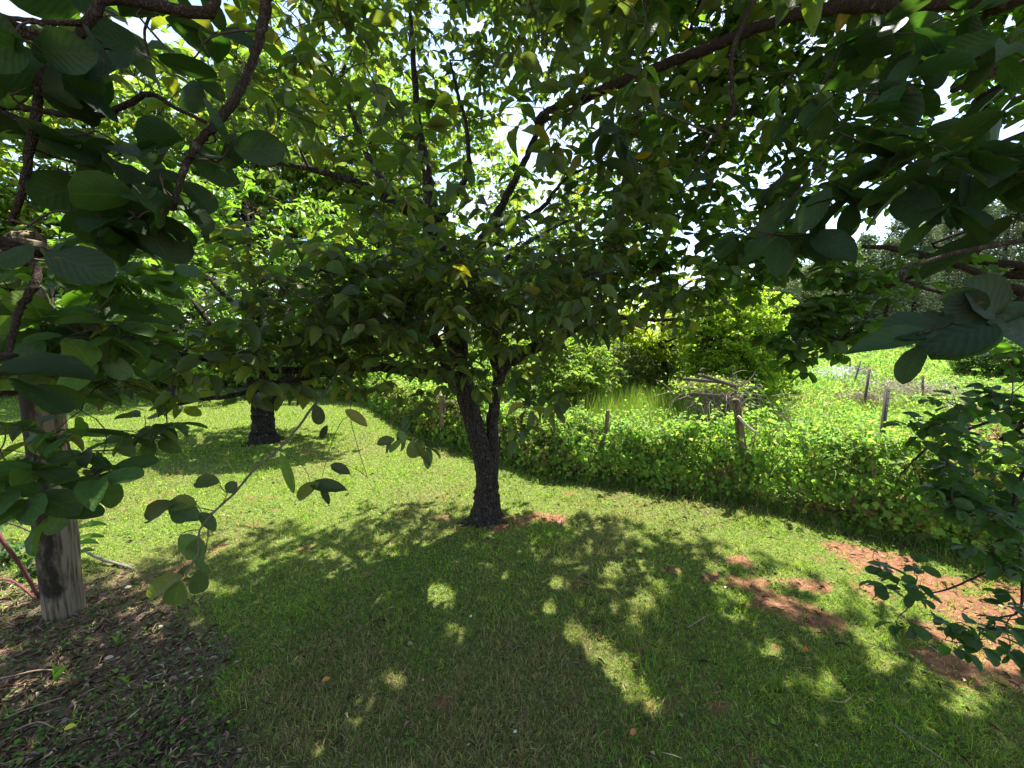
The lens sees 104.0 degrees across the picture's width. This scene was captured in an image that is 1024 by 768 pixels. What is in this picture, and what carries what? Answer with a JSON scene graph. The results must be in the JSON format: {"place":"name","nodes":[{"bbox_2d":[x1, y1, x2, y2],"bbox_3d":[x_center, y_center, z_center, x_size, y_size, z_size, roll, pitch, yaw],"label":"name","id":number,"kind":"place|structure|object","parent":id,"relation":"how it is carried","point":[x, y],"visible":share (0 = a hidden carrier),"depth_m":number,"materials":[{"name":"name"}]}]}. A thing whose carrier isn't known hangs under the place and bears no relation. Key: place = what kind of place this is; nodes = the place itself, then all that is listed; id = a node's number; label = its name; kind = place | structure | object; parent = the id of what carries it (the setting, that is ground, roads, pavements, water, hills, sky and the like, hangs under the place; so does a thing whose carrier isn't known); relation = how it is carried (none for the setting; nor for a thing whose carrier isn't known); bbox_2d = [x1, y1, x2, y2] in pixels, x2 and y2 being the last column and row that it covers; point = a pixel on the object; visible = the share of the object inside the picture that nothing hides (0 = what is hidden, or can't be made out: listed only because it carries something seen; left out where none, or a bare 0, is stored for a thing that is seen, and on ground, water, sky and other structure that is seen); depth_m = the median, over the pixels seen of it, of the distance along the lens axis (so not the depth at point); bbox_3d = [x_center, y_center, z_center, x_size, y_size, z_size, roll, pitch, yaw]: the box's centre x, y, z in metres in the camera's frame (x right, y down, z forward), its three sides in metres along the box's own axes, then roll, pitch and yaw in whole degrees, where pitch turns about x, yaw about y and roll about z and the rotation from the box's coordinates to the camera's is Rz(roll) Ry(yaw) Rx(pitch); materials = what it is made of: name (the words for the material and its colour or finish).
{"place":"outdoors","nodes":[
{"label":"outdoors","id":0,"kind":"place"},
{"bbox_2d":[0,328,1023,767],"bbox_3d":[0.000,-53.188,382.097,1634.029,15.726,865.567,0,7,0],"label":"ground","id":1,"kind":"structure","parent":0,"point":[794,600],"depth_m":2.30,"materials":[{"name":"green plant"}]},
{"bbox_2d":[0,522,39,599],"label":"bramble","id":2,"kind":"object","parent":1,"relation":"on","point":[7,545],"visible":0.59,"depth_m":2.65,"materials":[{"name":"green plant"}]},
{"bbox_2d":[0,180,64,299],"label":"shade tree","id":3,"kind":"object","parent":1,"relation":"on","point":[31,209],"visible":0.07,"depth_m":9.84,"materials":[{"name":"green plant"}]},
{"bbox_2d":[2,230,85,622],"bbox_3d":[-2.564,0.321,2.205,0.277,2.235,0.196,0,7,0],"label":"wooden post","id":4,"kind":"object","parent":1,"relation":"on","point":[59,576],"visible":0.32,"depth_m":2.23,"materials":[{"name":"grey wood"}]},
{"bbox_2d":[78,519,106,552],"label":"sapling","id":5,"kind":"object","parent":1,"relation":"on","point":[86,538],"visible":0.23,"depth_m":2.66,"materials":[{"name":"green plant"}]},
{"bbox_2d":[88,376,117,389],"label":"shrub","id":6,"kind":"object","parent":1,"relation":"on","point":[101,382],"visible":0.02,"depth_m":11.73,"materials":[{"name":"green plant"}]},
{"bbox_2d":[81,548,136,569],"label":"fallen branch","id":7,"kind":"object","parent":1,"relation":"on","point":[107,560],"visible":0.79,"depth_m":2.79,"materials":[{"name":"grey wood"}]},
{"bbox_2d":[110,628,122,644],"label":"weed shoot","id":8,"kind":"object","parent":1,"relation":"on","point":[116,639],"visible":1,"depth_m":2.08,"materials":[{"name":"green plant"}]},
{"bbox_2d":[117,675,129,684],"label":"weed shoot","id":9,"kind":"object","parent":1,"relation":"on","point":[126,679],"visible":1,"depth_m":1.84,"materials":[{"name":"green plant"}]},
{"bbox_2d":[0,72,268,382],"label":"shade tree","id":10,"kind":"object","parent":1,"relation":"on","point":[51,121],"visible":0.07,"depth_m":10.70,"materials":[{"name":"green plant"}]},
{"bbox_2d":[0,0,284,556],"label":"dogwood tree","id":11,"kind":"object","parent":1,"relation":"on","point":[56,358],"visible":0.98,"depth_m":0.77,"materials":[{"name":"green plant"}]},
{"bbox_2d":[55,283,241,395],"bbox_3d":[-8.022,-1.109,9.438,4.770,3.490,3.473,0,7,0],"label":"shade tree","id":12,"kind":"object","parent":1,"relation":"on","point":[187,312],"visible":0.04,"depth_m":9.75,"materials":[{"name":"green plant"}]},
{"bbox_2d":[99,344,219,387],"bbox_3d":[-10.811,-0.551,12.467,4.123,1.650,3.185,0,7,0],"label":"shrub","id":13,"kind":"object","parent":1,"relation":"on","point":[155,381],"visible":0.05,"depth_m":11.61,"materials":[{"name":"green plant"}]},
{"bbox_2d":[43,145,401,446],"bbox_3d":[-5.638,-1.177,7.327,8.298,4.183,4.043,6,9,39],"label":"dogwood tree","id":14,"kind":"object","parent":1,"relation":"on","point":[263,431],"visible":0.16,"depth_m":5.79,"materials":[{"name":"green plant"}]},
{"bbox_2d":[71,25,378,308],"bbox_3d":[-9.498,-5.909,14.401,10.307,11.904,8.382,0,7,0],"label":"shade tree","id":15,"kind":"object","parent":1,"relation":"on","point":[128,115],"visible":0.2,"depth_m":12.48,"materials":[{"name":"green plant"}]},
{"bbox_2d":[178,346,277,389],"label":"shrub","id":16,"kind":"object","parent":1,"relation":"on","point":[227,382],"visible":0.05,"depth_m":11.77,"materials":[{"name":"green plant"}]},
{"bbox_2d":[180,318,389,379],"bbox_3d":[-7.946,-1.267,14.879,8.425,3.050,6.826,0,7,0],"label":"shrub","id":17,"kind":"object","parent":1,"relation":"on","point":[205,341],"visible":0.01,"depth_m":13.09,"materials":[{"name":"green plant"}]},
{"bbox_2d":[177,0,442,262],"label":"shade tree","id":18,"kind":"object","parent":1,"relation":"on","point":[347,56],"visible":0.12,"depth_m":14.04,"materials":[{"name":"green plant"}]},
{"bbox_2d":[271,353,349,388],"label":"shrub","id":19,"kind":"object","parent":1,"relation":"on","point":[283,375],"visible":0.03,"depth_m":11.62,"materials":[{"name":"green plant"}]},
{"bbox_2d":[285,210,436,345],"bbox_3d":[-4.232,-2.814,13.333,5.283,5.962,5.124,0,7,0],"label":"shade tree","id":20,"kind":"object","parent":1,"relation":"on","point":[380,237],"visible":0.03,"depth_m":12.15,"materials":[{"name":"green plant"}]},
{"bbox_2d":[317,350,422,400],"bbox_3d":[-3.482,-0.267,10.535,3.529,1.413,3.004,0,7,0],"label":"shrub","id":21,"kind":"object","parent":1,"relation":"on","point":[322,381],"visible":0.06,"depth_m":9.75,"materials":[{"name":"green plant"}]},
{"bbox_2d":[306,73,539,287],"bbox_3d":[-3.267,-5.550,15.443,8.835,10.873,7.198,0,7,0],"label":"shade tree","id":22,"kind":"object","parent":1,"relation":"on","point":[447,154],"visible":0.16,"depth_m":14.05,"materials":[{"name":"green plant"}]},
{"bbox_2d":[439,394,445,440],"bbox_3d":[-1.026,0.564,5.936,0.104,0.835,0.101,0,7,0],"label":"fence post","id":23,"kind":"object","parent":1,"relation":"on","point":[442,402],"visible":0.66,"depth_m":5.88,"materials":[{"name":"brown wood"}]},
{"bbox_2d":[0,0,890,604],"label":"dogwood tree","id":24,"kind":"object","parent":1,"relation":"on","point":[462,288],"visible":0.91,"depth_m":1.90,"materials":[{"name":"green plant"}]},
{"bbox_2d":[382,342,513,399],"bbox_3d":[-1.426,-0.194,9.532,3.322,1.689,3.000,0,7,0],"label":"shrub","id":25,"kind":"object","parent":1,"relation":"on","point":[476,381],"visible":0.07,"depth_m":8.92,"materials":[{"name":"green plant"}]},
{"bbox_2d":[451,228,555,337],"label":"shade tree","id":26,"kind":"object","parent":1,"relation":"on","point":[492,259],"visible":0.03,"depth_m":13.66,"materials":[{"name":"green plant"}]},
{"bbox_2d":[400,326,616,378],"bbox_3d":[-0.272,-0.827,13.045,7.384,2.430,6.078,0,7,0],"label":"shrub","id":27,"kind":"object","parent":1,"relation":"on","point":[508,336],"visible":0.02,"depth_m":11.90,"materials":[{"name":"green plant"}]},
{"bbox_2d":[0,438,1023,767],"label":"leaf litter","id":28,"kind":"object","parent":1,"relation":"on","point":[64,690],"visible":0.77,"depth_m":1.86,"materials":[{"name":"brown plant"}]},
{"bbox_2d":[14,721,54,730],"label":"twig","id":29,"kind":"object","parent":28,"relation":"on","point":[35,722],"visible":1,"depth_m":1.64,"materials":[{"name":"grey wood"}]},
{"bbox_2d":[9,697,63,715],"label":"twig","id":30,"kind":"object","parent":28,"relation":"on","point":[35,706],"visible":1,"depth_m":1.72,"materials":[{"name":"grey wood"}]},
{"bbox_2d":[0,669,73,678],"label":"twig","id":31,"kind":"object","parent":28,"relation":"on","point":[33,671],"visible":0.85,"depth_m":1.89,"materials":[{"name":"brown wood"}]},
{"bbox_2d":[52,662,69,681],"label":"weed shoot","id":32,"kind":"object","parent":28,"relation":"on","point":[56,672],"visible":1,"depth_m":1.85,"materials":[{"name":"green plant"}]},
{"bbox_2d":[64,723,75,729],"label":"fallen leaf","id":33,"kind":"object","parent":28,"relation":"on","point":[72,725],"visible":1,"depth_m":1.61,"materials":[{"name":"plant"}]},
{"bbox_2d":[0,404,1023,767],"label":"clover","id":34,"kind":"object","parent":1,"relation":"on","point":[236,722],"visible":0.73,"depth_m":1.83,"materials":[{"name":"green plant"}]},
{"bbox_2d":[486,330,622,409],"bbox_3d":[0.880,-0.240,8.502,2.848,1.893,2.520,0,7,0],"label":"shrub","id":35,"kind":"object","parent":1,"relation":"on","point":[587,376],"visible":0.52,"depth_m":7.95,"materials":[{"name":"green plant"}]},
{"bbox_2d":[524,167,644,357],"bbox_3d":[2.403,-3.640,13.662,4.482,7.536,3.620,0,7,0],"label":"shade tree","id":36,"kind":"object","parent":1,"relation":"on","point":[568,228],"visible":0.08,"depth_m":13.03,"materials":[{"name":"green plant"}]},
{"bbox_2d":[599,409,609,476],"bbox_3d":[1.011,0.722,4.412,0.113,0.896,0.048,0,7,0],"label":"fence post","id":37,"kind":"object","parent":1,"relation":"on","point":[607,415],"visible":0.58,"depth_m":4.36,"materials":[{"name":"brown wood"}]},
{"bbox_2d":[630,728,635,734],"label":"fallen leaf","id":38,"kind":"object","parent":1,"relation":"on","point":[632,731],"visible":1,"depth_m":1.59,"materials":[{"name":"brown plant"}]},
{"bbox_2d":[597,331,687,390],"bbox_3d":[3.232,-0.467,10.018,2.315,1.893,1.989,-2,7,-13],"label":"shrub","id":39,"kind":"object","parent":1,"relation":"on","point":[631,370],"visible":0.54,"depth_m":9.58,"materials":[{"name":"green plant"}]},
{"bbox_2d":[381,374,904,476],"bbox_3d":[-4.585,-0.459,13.173,2.692,0.503,40.593,-5,9,-37],"label":"wire fence","id":40,"kind":"object","parent":1,"relation":"on","point":[693,421],"visible":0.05,"depth_m":4.24,"materials":[{"name":"grey metal"}]},
{"bbox_2d":[595,330,699,373],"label":"shrub","id":41,"kind":"object","parent":1,"relation":"on","point":[636,349],"visible":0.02,"depth_m":13.75,"materials":[{"name":"green plant"}]},
{"bbox_2d":[324,388,1022,581],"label":"hedge foot grass","id":42,"kind":"structure","parent":1,"relation":"on","point":[944,549],"depth_m":3.73,"materials":[{"name":"green plant"}]},
{"bbox_2d":[325,371,1023,568],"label":"vine hedge","id":43,"kind":"object","parent":1,"relation":"on","point":[830,465],"visible":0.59,"depth_m":3.92,"materials":[{"name":"green plant"}]},
{"bbox_2d":[737,415,760,436],"bbox_3d":[2.248,0.401,3.775,0.272,0.219,0.054,-1,7,-10],"label":"broken stick","id":44,"kind":"object","parent":43,"relation":"on","point":[745,423],"visible":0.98,"depth_m":3.75,"materials":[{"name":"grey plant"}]},
{"bbox_2d":[601,277,748,387],"bbox_3d":[3.585,-0.917,9.456,3.609,3.142,2.970,0,7,0],"label":"shade tree","id":45,"kind":"object","parent":1,"relation":"on","point":[639,336],"visible":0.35,"depth_m":9.13,"materials":[{"name":"green plant"}]},
{"bbox_2d":[644,368,799,423],"bbox_3d":[3.402,0.286,6.835,2.278,1.170,1.657,0,7,0],"label":"brush pile","id":46,"kind":"object","parent":1,"relation":"on","point":[719,388],"visible":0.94,"depth_m":6.58,"materials":[{"name":"brown plant"}]},
{"bbox_2d":[666,286,798,414],"bbox_3d":[4.378,-0.667,7.964,2.513,2.992,1.920,-2,7,-18],"label":"shade tree","id":47,"kind":"object","parent":1,"relation":"on","point":[778,321],"visible":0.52,"depth_m":7.58,"materials":[{"name":"green plant"}]},
{"bbox_2d":[674,318,795,411],"bbox_3d":[4.425,-0.295,8.044,2.278,2.124,2.004,0,7,0],"label":"shrub","id":48,"kind":"object","parent":1,"relation":"on","point":[750,359],"visible":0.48,"depth_m":7.54,"materials":[{"name":"green plant"}]},
{"bbox_2d":[460,342,1023,536],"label":"meadow weeds","id":49,"kind":"object","parent":1,"relation":"on","point":[877,363],"visible":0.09,"depth_m":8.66,"materials":[{"name":"green plant"}]},
{"bbox_2d":[732,398,752,496],"bbox_3d":[2.272,0.684,3.923,0.292,1.101,0.079,0,7,0],"label":"fence post","id":50,"kind":"object","parent":1,"relation":"on","point":[737,411],"visible":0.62,"depth_m":3.86,"materials":[{"name":"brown wood"}]},
{"bbox_2d":[500,0,1023,677],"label":"dogwood tree","id":51,"kind":"object","parent":1,"relation":"on","point":[964,170],"visible":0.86,"depth_m":1.36,"materials":[{"name":"green plant"}]},
{"bbox_2d":[738,356,809,405],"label":"shrub","id":52,"kind":"object","parent":1,"relation":"on","point":[791,377],"visible":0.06,"depth_m":8.70,"materials":[{"name":"green plant"}]},
{"bbox_2d":[751,281,814,330],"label":"wood edge tree","id":53,"kind":"object","parent":1,"relation":"on","point":[779,288],"visible":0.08,"depth_m":44.56,"materials":[{"name":"green plant"}]},
{"bbox_2d":[769,260,820,302],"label":"wood edge tree","id":54,"kind":"object","parent":1,"relation":"on","point":[800,281],"visible":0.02,"depth_m":53.05,"materials":[{"name":"green plant"}]},
{"bbox_2d":[769,259,841,343],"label":"wood edge tree","id":55,"kind":"object","parent":1,"relation":"on","point":[804,270],"visible":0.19,"depth_m":43.35,"materials":[{"name":"green plant"}]},
{"bbox_2d":[793,247,875,334],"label":"wood edge tree","id":56,"kind":"object","parent":1,"relation":"on","point":[849,293],"visible":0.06,"depth_m":44.82,"materials":[{"name":"green plant"}]},
{"bbox_2d":[809,365,878,380],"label":"white flowers","id":57,"kind":"object","parent":1,"relation":"on","point":[837,370],"visible":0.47,"depth_m":13.45,"materials":[{"name":"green plant"}]},
{"bbox_2d":[838,364,874,376],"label":"dead weed clump","id":58,"kind":"object","parent":1,"relation":"on","point":[855,367],"visible":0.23,"depth_m":14.17,"materials":[{"name":"beige plant"}]},
{"bbox_2d":[854,361,861,384],"bbox_3d":[10.372,-0.187,12.081,0.244,1.026,0.059,0,7,0],"label":"steel stake","id":59,"kind":"object","parent":1,"relation":"on","point":[857,371],"visible":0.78,"depth_m":12.05,"materials":[{"name":"grey metal"}]},
{"bbox_2d":[835,243,890,329],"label":"pine tree","id":60,"kind":"object","parent":1,"relation":"on","point":[871,253],"visible":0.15,"depth_m":45.78,"materials":[{"name":"green plant"}]},
{"bbox_2d":[863,369,870,406],"bbox_3d":[7.608,0.214,8.604,0.082,1.080,0.059,0,7,0],"label":"steel stake","id":61,"kind":"object","parent":1,"relation":"on","point":[867,382],"visible":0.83,"depth_m":8.57,"materials":[{"name":"grey metal"}]},
{"bbox_2d":[828,389,908,408],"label":"dead weed clump","id":62,"kind":"object","parent":1,"relation":"on","point":[869,394],"visible":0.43,"depth_m":8.74,"materials":[{"name":"beige plant"}]},
{"bbox_2d":[844,231,895,318],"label":"pine tree","id":63,"kind":"object","parent":1,"relation":"on","point":[864,238],"visible":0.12,"depth_m":50.03,"materials":[{"name":"green plant"}]},
{"bbox_2d":[880,389,890,441],"bbox_3d":[4.178,0.651,4.527,0.043,1.204,0.059,0,7,0],"label":"steel stake","id":64,"kind":"object","parent":1,"relation":"on","point":[885,404],"visible":0.48,"depth_m":4.47,"materials":[{"name":"grey metal"}]},
{"bbox_2d":[862,236,926,320],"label":"pine tree","id":65,"kind":"object","parent":1,"relation":"on","point":[893,241],"visible":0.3,"depth_m":44.40,"materials":[{"name":"green plant"}]},
{"bbox_2d":[872,218,926,317],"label":"pine tree","id":66,"kind":"object","parent":1,"relation":"on","point":[894,229],"visible":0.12,"depth_m":53.18,"materials":[{"name":"green plant"}]},
{"bbox_2d":[880,224,953,345],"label":"pine tree","id":67,"kind":"object","parent":1,"relation":"on","point":[917,305],"visible":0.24,"depth_m":43.49,"materials":[{"name":"green plant"}]},
{"bbox_2d":[888,720,950,764],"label":"twig","id":68,"kind":"object","parent":1,"relation":"on","point":[918,742],"visible":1,"depth_m":1.57,"materials":[{"name":"grey wood"}]},
{"bbox_2d":[921,376,924,398],"bbox_3d":[9.349,0.252,9.112,0.127,0.880,0.059,0,7,0],"label":"steel stake","id":69,"kind":"object","parent":1,"relation":"on","point":[922,383],"visible":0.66,"depth_m":9.08,"materials":[{"name":"grey metal"}]},
{"bbox_2d":[827,375,1023,406],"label":"dead weed clump","id":70,"kind":"object","parent":1,"relation":"on","point":[907,386],"visible":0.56,"depth_m":9.36,"materials":[{"name":"beige plant"}]},
{"bbox_2d":[899,204,962,310],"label":"pine tree","id":71,"kind":"object","parent":1,"relation":"on","point":[943,271],"visible":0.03,"depth_m":52.63,"materials":[{"name":"green plant"}]},
{"bbox_2d":[920,216,980,311],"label":"pine tree","id":72,"kind":"object","parent":1,"relation":"on","point":[951,232],"visible":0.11,"depth_m":45.86,"materials":[{"name":"green plant"}]},
{"bbox_2d":[920,204,999,302],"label":"pine tree","id":73,"kind":"object","parent":1,"relation":"on","point":[960,272],"visible":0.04,"depth_m":52.55,"materials":[{"name":"green plant"}]},
{"bbox_2d":[913,419,1023,464],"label":"dead weed clump","id":74,"kind":"object","parent":1,"relation":"on","point":[995,436],"visible":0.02,"depth_m":4.28,"materials":[{"name":"beige plant"}]},
{"bbox_2d":[919,401,1021,428],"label":"dead weed clump","id":75,"kind":"object","parent":1,"relation":"on","point":[952,402],"visible":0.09,"depth_m":7.26,"materials":[{"name":"brown plant"}]},
{"bbox_2d":[934,200,1012,310],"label":"pine tree","id":76,"kind":"object","parent":1,"relation":"on","point":[988,209],"visible":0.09,"depth_m":44.59,"materials":[{"name":"green plant"}]},
{"bbox_2d":[945,337,1023,377],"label":"shrub","id":77,"kind":"object","parent":1,"relation":"on","point":[963,365],"visible":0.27,"depth_m":13.86,"materials":[{"name":"green plant"}]},
{"bbox_2d":[972,201,1021,284],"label":"pine tree","id":78,"kind":"object","parent":1,"relation":"on","point":[1004,234],"visible":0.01,"depth_m":52.34,"materials":[{"name":"green plant"}]},
{"bbox_2d":[979,200,1023,302],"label":"pine tree","id":79,"kind":"object","parent":1,"relation":"on","point":[1005,252],"visible":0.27,"depth_m":44.41,"materials":[{"name":"green plant"}]},
{"bbox_2d":[1007,222,1023,301],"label":"pine tree","id":80,"kind":"object","parent":1,"relation":"on","point":[1014,256],"visible":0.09,"depth_m":45.34,"materials":[{"name":"green plant"}]},
{"bbox_2d":[0,0,1023,334],"label":"sky","id":81,"kind":"structure","parent":0,"point":[135,25],"materials":[{"name":"white"}]},
{"bbox_2d":[504,374,812,433],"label":"tall grass","id":82,"kind":"structure","parent":0,"point":[658,400],"depth_m":7.75,"materials":[{"name":"green plant"}]}
]}

